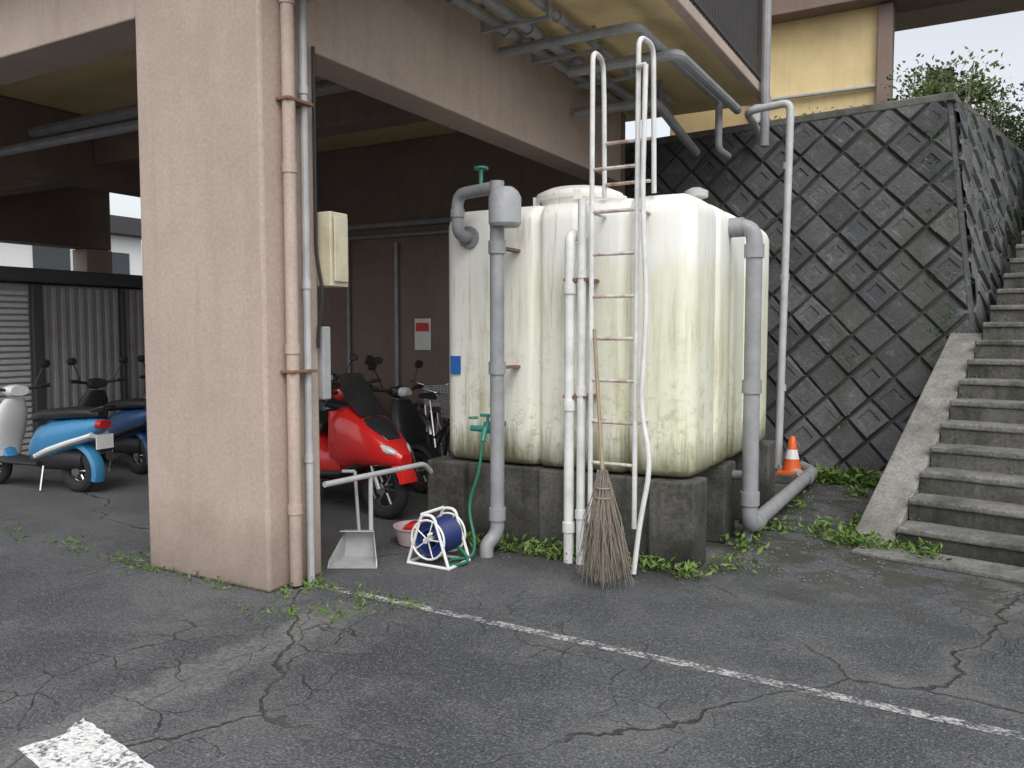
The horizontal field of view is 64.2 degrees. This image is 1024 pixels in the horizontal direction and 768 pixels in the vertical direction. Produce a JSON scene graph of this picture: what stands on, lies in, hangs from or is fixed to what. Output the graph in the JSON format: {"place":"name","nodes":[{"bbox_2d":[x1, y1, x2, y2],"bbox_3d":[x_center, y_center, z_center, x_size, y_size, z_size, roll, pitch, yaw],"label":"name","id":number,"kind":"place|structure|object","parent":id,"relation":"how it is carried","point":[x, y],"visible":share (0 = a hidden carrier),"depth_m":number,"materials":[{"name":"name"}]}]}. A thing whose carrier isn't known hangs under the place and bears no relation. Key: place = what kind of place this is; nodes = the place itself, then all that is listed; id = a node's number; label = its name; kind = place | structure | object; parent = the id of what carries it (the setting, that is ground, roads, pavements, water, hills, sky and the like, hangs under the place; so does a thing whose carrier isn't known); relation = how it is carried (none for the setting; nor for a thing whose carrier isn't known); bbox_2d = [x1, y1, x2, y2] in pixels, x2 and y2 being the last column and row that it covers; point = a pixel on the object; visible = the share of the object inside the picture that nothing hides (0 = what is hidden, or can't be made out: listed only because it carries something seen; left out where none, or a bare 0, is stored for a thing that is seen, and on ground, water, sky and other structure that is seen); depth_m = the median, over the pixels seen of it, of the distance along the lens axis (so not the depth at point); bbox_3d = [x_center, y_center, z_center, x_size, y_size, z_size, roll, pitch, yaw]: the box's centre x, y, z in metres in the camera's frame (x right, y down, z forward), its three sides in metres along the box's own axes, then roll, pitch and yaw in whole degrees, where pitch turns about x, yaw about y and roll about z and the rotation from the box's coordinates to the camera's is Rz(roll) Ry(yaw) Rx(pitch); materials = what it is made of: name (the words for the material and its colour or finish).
{"place":"outdoors","nodes":[
{"label":"outdoors","id":0,"kind":"place"},
{"bbox_2d":[0,234,141,274],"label":"walls","id":1,"kind":"structure","parent":0,"point":[16,255],"depth_m":31.09,"materials":[{"name":"white paint"}]},
{"bbox_2d":[32,246,129,274],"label":"windows","id":2,"kind":"structure","parent":1,"relation":"attached to","point":[51,258],"depth_m":30.61,"materials":[{"name":"grey glass"}]},
{"bbox_2d":[110,215,141,239],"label":"roof","id":3,"kind":"structure","parent":1,"relation":"on","point":[125,226],"depth_m":32.47,"materials":[{"name":"grey metal"}]},
{"bbox_2d":[0,444,1023,767],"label":"ground","id":4,"kind":"structure","parent":0,"point":[196,664],"depth_m":4.05,"materials":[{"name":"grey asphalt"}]},
{"bbox_2d":[0,359,114,491],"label":"motor scooter","id":5,"kind":"object","parent":4,"relation":"on","point":[66,438],"visible":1,"depth_m":8.13,"materials":[{"name":"plastic"}]},
{"bbox_2d":[0,266,145,464],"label":"storage shed","id":6,"kind":"structure","parent":4,"relation":"on","point":[92,323],"depth_m":10.36,"materials":[{"name":"grey metal"}]},
{"bbox_2d":[0,521,150,567],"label":"weeds","id":7,"kind":"object","parent":4,"relation":"on","point":[108,558],"visible":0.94,"depth_m":5.95,"materials":[{"name":"green plant"}]},
{"bbox_2d":[18,718,153,767],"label":"painted road marking","id":8,"kind":"object","parent":4,"relation":"on","point":[70,750],"visible":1,"depth_m":3.12,"materials":[{"name":"white paint"}]},
{"bbox_2d":[72,249,112,272],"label":"pillars","id":9,"kind":"structure","parent":4,"relation":"on","point":[91,260],"depth_m":14.66,"materials":[{"name":"pink paint"}]},
{"bbox_2d":[0,0,135,84],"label":"beam","id":10,"kind":"structure","parent":9,"relation":"on","point":[39,37],"depth_m":5.94,"materials":[{"name":"beige paint"}]},
{"bbox_2d":[0,79,430,250],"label":"beams","id":11,"kind":"structure","parent":9,"relation":"on","point":[57,196],"depth_m":10.36,"materials":[{"name":"brown paint"}]},
{"bbox_2d":[0,0,760,152],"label":"ceiling slab","id":12,"kind":"structure","parent":11,"relation":"on","point":[99,85],"depth_m":8.78,"materials":[{"name":"yellow paint"}]},
{"bbox_2d":[0,75,451,399],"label":"ceiling pipes","id":13,"kind":"object","parent":12,"relation":"hanging from","point":[129,112],"visible":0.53,"depth_m":8.90,"materials":[{"name":"grey plastic"}]},
{"bbox_2d":[480,0,662,103],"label":"pipe hangers","id":14,"kind":"object","parent":12,"relation":"attached to","point":[484,30],"visible":0.65,"depth_m":7.40,"materials":[{"name":"grey metal"}]},
{"bbox_2d":[445,0,771,159],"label":"soffit pipes","id":15,"kind":"object","parent":14,"relation":"attached to","point":[689,68],"visible":0.88,"depth_m":7.61,"materials":[{"name":"grey plastic"}]},
{"bbox_2d":[665,0,770,102],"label":"balcony fascia","id":16,"kind":"structure","parent":12,"relation":"attached to","point":[692,17],"depth_m":7.74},
{"bbox_2d":[689,0,762,83],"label":"balcony railing slats","id":17,"kind":"object","parent":12,"relation":"attached to","point":[736,25],"visible":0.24,"depth_m":8.56,"materials":[{"name":"grey metal"}]},
{"bbox_2d":[66,356,147,473],"bbox_3d":[-4.642,0.347,9.498,1.917,1.314,0.740,2,4,34],"label":"motor scooter","id":18,"kind":"object","parent":4,"relation":"on","point":[128,428],"visible":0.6,"depth_m":9.18,"materials":[{"name":"plastic"}]},
{"bbox_2d":[137,355,145,397],"bbox_3d":[-4.297,0.283,10.511,1.917,1.314,0.740,2,4,31],"label":"motor scooter","id":19,"kind":"object","parent":4,"relation":"on","point":[140,358],"visible":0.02,"depth_m":10.36,"materials":[{"name":"plastic"}]},
{"bbox_2d":[135,0,320,591],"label":"corner pillar","id":20,"kind":"structure","parent":4,"relation":"on","point":[210,145],"depth_m":5.12,"materials":[{"name":"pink paint"}]},
{"bbox_2d":[279,0,302,585],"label":"pillar downpipe","id":21,"kind":"object","parent":20,"relation":"attached to","point":[292,344],"visible":1,"depth_m":4.98,"materials":[{"name":"beige paint"}]},
{"bbox_2d":[276,95,317,373],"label":"pipe brackets","id":22,"kind":"object","parent":20,"relation":"attached to","point":[299,102],"visible":0.88,"depth_m":5.00,"materials":[{"name":"metal"}]},
{"bbox_2d":[298,0,314,582],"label":"pillar conduit","id":23,"kind":"object","parent":20,"relation":"attached to","point":[306,281],"visible":0.94,"depth_m":5.12,"materials":[{"name":"grey plastic"}]},
{"bbox_2d":[311,46,323,347],"bbox_3d":[-1.241,-1.180,5.217,0.059,1.900,0.031,-1,4,-15],"label":"pillar cable","id":24,"kind":"object","parent":20,"relation":"attached to","point":[315,196],"visible":1,"depth_m":5.20,"materials":[{"name":"black plastic"}]},
{"bbox_2d":[318,327,330,399],"bbox_3d":[-1.259,-0.138,5.382,0.110,0.480,0.075,2,4,29],"label":"junction box","id":25,"kind":"object","parent":20,"relation":"attached to","point":[324,366],"visible":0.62,"depth_m":5.34,"materials":[{"name":"grey plastic"}]},
{"bbox_2d":[317,211,347,287],"bbox_3d":[-1.207,-0.879,5.366,0.230,0.480,0.170,2,4,29],"label":"meter box","id":26,"kind":"object","parent":20,"relation":"attached to","point":[332,227],"visible":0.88,"depth_m":5.28,"materials":[{"name":"beige metal"}]},
{"bbox_2d":[313,0,620,184],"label":"edge beam side","id":27,"kind":"structure","parent":20,"relation":"on","point":[443,62],"depth_m":6.94,"materials":[{"name":"beige paint"}]},
{"bbox_2d":[123,560,432,624],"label":"weeds","id":28,"kind":"object","parent":4,"relation":"on","point":[306,583],"visible":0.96,"depth_m":4.90,"materials":[{"name":"green plant"}]},
{"bbox_2d":[319,354,357,409],"bbox_3d":[-2.430,0.238,11.231,0.740,1.314,1.918,0,4,0],"label":"motor scooter","id":29,"kind":"object","parent":4,"relation":"on","point":[353,357],"visible":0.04,"depth_m":10.84,"materials":[{"name":"plastic"}]},
{"bbox_2d":[327,470,376,568],"bbox_3d":[-1.083,0.928,5.659,0.340,0.627,0.303,0,4,0],"label":"dustpan","id":30,"kind":"object","parent":4,"relation":"on","point":[355,549],"visible":1,"depth_m":5.77,"materials":[{"name":"grey plastic"}]},
{"bbox_2d":[323,357,382,410],"bbox_3d":[-1.987,0.327,9.816,0.740,1.314,1.918,-2,4,-25],"label":"motor scooter","id":31,"kind":"object","parent":4,"relation":"on","point":[378,360],"visible":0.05,"depth_m":9.63,"materials":[{"name":"plastic"}]},
{"bbox_2d":[319,355,417,518],"bbox_3d":[-1.705,0.436,7.462,2.209,1.393,0.784,3,5,37],"label":"maxi scooter","id":32,"kind":"object","parent":4,"relation":"on","point":[361,434],"visible":0.44,"depth_m":6.98,"materials":[{"name":"plastic"}]},
{"bbox_2d":[322,462,432,529],"bbox_3d":[-0.932,0.919,5.935,0.040,0.620,1.233,2,4,29],"label":"pipe rail","id":33,"kind":"object","parent":4,"relation":"on","point":[371,475],"visible":0.95,"depth_m":5.79,"materials":[{"name":"grey metal"}]},
{"bbox_2d":[321,360,440,492],"bbox_3d":[-1.397,0.407,8.543,1.917,1.314,0.740,3,5,41],"label":"motor scooter","id":34,"kind":"object","parent":4,"relation":"on","point":[406,419],"visible":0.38,"depth_m":8.16,"materials":[{"name":"plastic"}]},
{"bbox_2d":[393,520,422,547],"bbox_3d":[-0.726,1.126,6.192,0.350,0.174,0.350,2,4,29],"label":"plastic basin","id":35,"kind":"object","parent":4,"relation":"on","point":[403,529],"visible":0.4,"depth_m":6.10,"materials":[{"name":"plastic"}]},
{"bbox_2d":[410,380,449,455],"bbox_3d":[-1.080,0.433,10.552,0.579,1.012,1.735,-1,4,-20],"label":"bicycle","id":36,"kind":"object","parent":4,"relation":"on","point":[436,408],"visible":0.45,"depth_m":10.10,"materials":[{"name":"metal"}]},
{"bbox_2d":[418,388,449,454],"bbox_3d":[-0.822,0.526,9.085,0.579,1.012,1.735,-2,4,-30],"label":"bicycle","id":37,"kind":"object","parent":4,"relation":"on","point":[430,394],"visible":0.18,"depth_m":9.08,"materials":[{"name":"metal"}]},
{"bbox_2d":[406,506,470,570],"bbox_3d":[-0.522,1.061,5.653,0.364,0.372,0.370,2,4,29],"label":"hose reel","id":38,"kind":"object","parent":4,"relation":"on","point":[439,535],"visible":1,"depth_m":5.60,"materials":[{"name":"white paint"}]},
{"bbox_2d":[448,441,483,565],"bbox_3d":[-0.335,0.822,5.721,0.147,0.822,0.450,1,4,20],"label":"green garden hose","id":39,"kind":"object","parent":4,"relation":"on","point":[466,557],"visible":0.94,"depth_m":5.84,"materials":[{"name":"rubber"}]},
{"bbox_2d":[316,112,625,445],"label":"wall","id":40,"kind":"structure","parent":4,"relation":"on","point":[421,178],"depth_m":11.78,"materials":[{"name":"brown paint"}]},
{"bbox_2d":[415,319,430,349],"bbox_3d":[-1.274,-0.708,11.658,0.280,0.450,0.015,2,4,29],"label":"no parking sign","id":41,"kind":"object","parent":40,"relation":"attached to","point":[422,340],"visible":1,"depth_m":11.65,"materials":[{"name":"plastic"}]},
{"bbox_2d":[416,323,428,330],"bbox_3d":[-1.280,-0.812,11.641,0.220,0.120,0.006,2,4,29],"label":"sign band","id":42,"kind":"object","parent":41,"relation":"attached to","point":[422,326],"visible":1,"depth_m":11.63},
{"bbox_2d":[74,542,1023,754],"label":"fallen leaves","id":43,"kind":"object","parent":4,"relation":"in","point":[233,720],"visible":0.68,"depth_m":4.17,"materials":[{"name":"brown plant"}]},
{"bbox_2d":[427,440,774,571],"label":"tank plinth","id":44,"kind":"structure","parent":4,"relation":"on","point":[685,519],"depth_m":6.08,"materials":[{"name":"concrete"}]},
{"bbox_2d":[449,100,817,564],"bbox_3d":[1.468,-0.938,7.618,2.274,4.116,5.032,2,4,29],"label":"water tank","id":45,"kind":"object","parent":44,"relation":"on","point":[518,319],"visible":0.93,"depth_m":5.86,"materials":[{"name":"white plastic"}]},
{"bbox_2d":[588,36,656,528],"bbox_3d":[0.737,-0.656,5.516,0.394,3.217,0.294,2,4,29],"label":"ladder","id":46,"kind":"object","parent":45,"relation":"attached to","point":[604,168],"visible":0.96,"depth_m":5.41,"materials":[{"name":"white metal"}]},
{"bbox_2d":[631,62,650,573],"bbox_3d":[0.842,-0.399,5.265,0.132,3.299,0.094,2,4,29],"label":"white drain hose","id":47,"kind":"object","parent":46,"relation":"attached to","point":[644,65],"visible":1,"depth_m":5.25,"materials":[{"name":"plastic"}]},
{"bbox_2d":[576,329,633,588],"bbox_3d":[0.535,0.457,5.168,0.324,1.610,0.562,-2,4,-27],"label":"twig broom","id":48,"kind":"object","parent":4,"relation":"on","point":[604,542],"visible":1,"depth_m":5.12,"materials":[{"name":"brown plant"}]},
{"bbox_2d":[461,484,869,579],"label":"weeds","id":49,"kind":"object","parent":4,"relation":"on","point":[644,561],"visible":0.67,"depth_m":5.91,"materials":[{"name":"green plant"}]},
{"bbox_2d":[314,584,1023,738],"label":"parking line","id":50,"kind":"object","parent":4,"relation":"on","point":[914,713],"visible":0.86,"depth_m":3.82,"materials":[{"name":"paint"}]},
{"bbox_2d":[775,470,797,483],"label":"concrete block","id":51,"kind":"structure","parent":4,"relation":"on","point":[783,479],"depth_m":8.63,"materials":[{"name":"grey concrete"}]},
{"bbox_2d":[777,436,800,474],"bbox_3d":[2.997,0.754,8.733,0.260,0.398,0.260,2,4,29],"label":"traffic cone","id":52,"kind":"object","parent":51,"relation":"on","point":[791,461],"visible":0.93,"depth_m":8.68,"materials":[{"name":"orange plastic"}]},
{"bbox_2d":[625,102,990,483],"bbox_3d":[5.429,-1.169,12.208,4.640,4.000,8.410,3,5,41],"label":"mortar backing","id":53,"kind":"object","parent":4,"relation":"on","point":[938,282],"visible":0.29,"depth_m":8.86,"materials":[{"name":"grey concrete"}]},
{"bbox_2d":[625,100,1023,485],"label":"retaining wall","id":54,"kind":"structure","parent":4,"relation":"on","point":[892,400],"depth_m":8.88,"materials":[{"name":"stone"}]},
{"bbox_2d":[625,92,1023,155],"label":"coping","id":55,"kind":"object","parent":54,"relation":"on","point":[953,97],"visible":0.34,"depth_m":9.21,"materials":[{"name":"concrete"}]},
{"bbox_2d":[702,94,1023,428],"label":"wall moss plants","id":56,"kind":"object","parent":54,"relation":"attached to","point":[1022,214],"depth_m":8.76,"materials":[{"name":"green plant"}]},
{"bbox_2d":[947,101,975,332],"bbox_3d":[4.604,-0.895,8.260,0.099,4.069,0.914,0,4,-6],"label":"corner mortar","id":57,"kind":"object","parent":54,"relation":"attached to","point":[970,315],"visible":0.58,"depth_m":8.32,"materials":[{"name":"concrete"}]},
{"bbox_2d":[778,462,881,489],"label":"weeds","id":58,"kind":"object","parent":4,"relation":"on","point":[836,477],"visible":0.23,"depth_m":8.55,"materials":[{"name":"green plant"}]},
{"bbox_2d":[817,510,952,560],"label":"weeds","id":59,"kind":"object","parent":4,"relation":"on","point":[848,533],"visible":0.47,"depth_m":6.01,"materials":[{"name":"green plant"}]},
{"bbox_2d":[851,231,1023,583],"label":"stone stairs","id":60,"kind":"structure","parent":4,"relation":"on","point":[970,515],"depth_m":6.48,"materials":[{"name":"concrete"}]},
{"bbox_2d":[907,257,1023,566],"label":"moss","id":61,"kind":"object","parent":60,"relation":"on","point":[961,418],"visible":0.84,"depth_m":6.77,"materials":[{"name":"green plant"}]},
{"bbox_2d":[109,11,1023,274],"label":"sky","id":62,"kind":"structure","parent":0,"point":[1004,33],"materials":[{"name":"white"}]},
{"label":"terrace ground","id":63,"kind":"structure","parent":0,"visible":0},
{"bbox_2d":[753,104,760,121],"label":"white column","id":64,"kind":"structure","parent":63,"relation":"on","point":[757,116],"depth_m":10.68,"materials":[{"name":"plastic"}]},
{"bbox_2d":[771,0,970,24],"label":"fascia beam","id":65,"kind":"structure","parent":64,"relation":"on","point":[783,11],"depth_m":10.14,"materials":[{"name":"brown paint"}]},
{"bbox_2d":[895,0,1023,31],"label":"roof slab","id":66,"kind":"structure","parent":65,"relation":"on","point":[948,13],"depth_m":12.54,"materials":[{"name":"pink paint"}]},
{"bbox_2d":[670,6,877,135],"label":"yellow wall","id":67,"kind":"structure","parent":63,"relation":"on","point":[826,52],"depth_m":10.41,"materials":[{"name":"paint"}]},
{"bbox_2d":[771,84,874,101],"bbox_3d":[3.902,-3.700,10.391,1.330,0.040,0.060,2,4,29],"label":"sill rail","id":68,"kind":"object","parent":67,"relation":"attached to","point":[869,86],"visible":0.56,"depth_m":10.34,"materials":[{"name":"white metal"}]},
{"bbox_2d":[758,89,969,120],"bbox_3d":[3.939,-3.131,9.517,2.433,0.237,0.679,2,4,34],"label":"terrace shrub","id":69,"kind":"object","parent":63,"relation":"on","point":[863,104],"visible":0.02,"depth_m":9.39,"materials":[{"name":"green plant"}]},
{"bbox_2d":[876,2,894,103],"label":"brown column","id":70,"kind":"structure","parent":63,"relation":"on","point":[885,34],"depth_m":9.95,"materials":[{"name":"paint"}]},
{"bbox_2d":[925,67,954,94],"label":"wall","id":71,"kind":"structure","parent":63,"relation":"on","point":[949,74],"depth_m":11.13,"materials":[{"name":"paint"}]},
{"bbox_2d":[876,46,1023,150],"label":"terrace shrub","id":72,"kind":"object","parent":63,"relation":"on","point":[936,84],"visible":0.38,"depth_m":9.42,"materials":[{"name":"green plant"}]}
]}

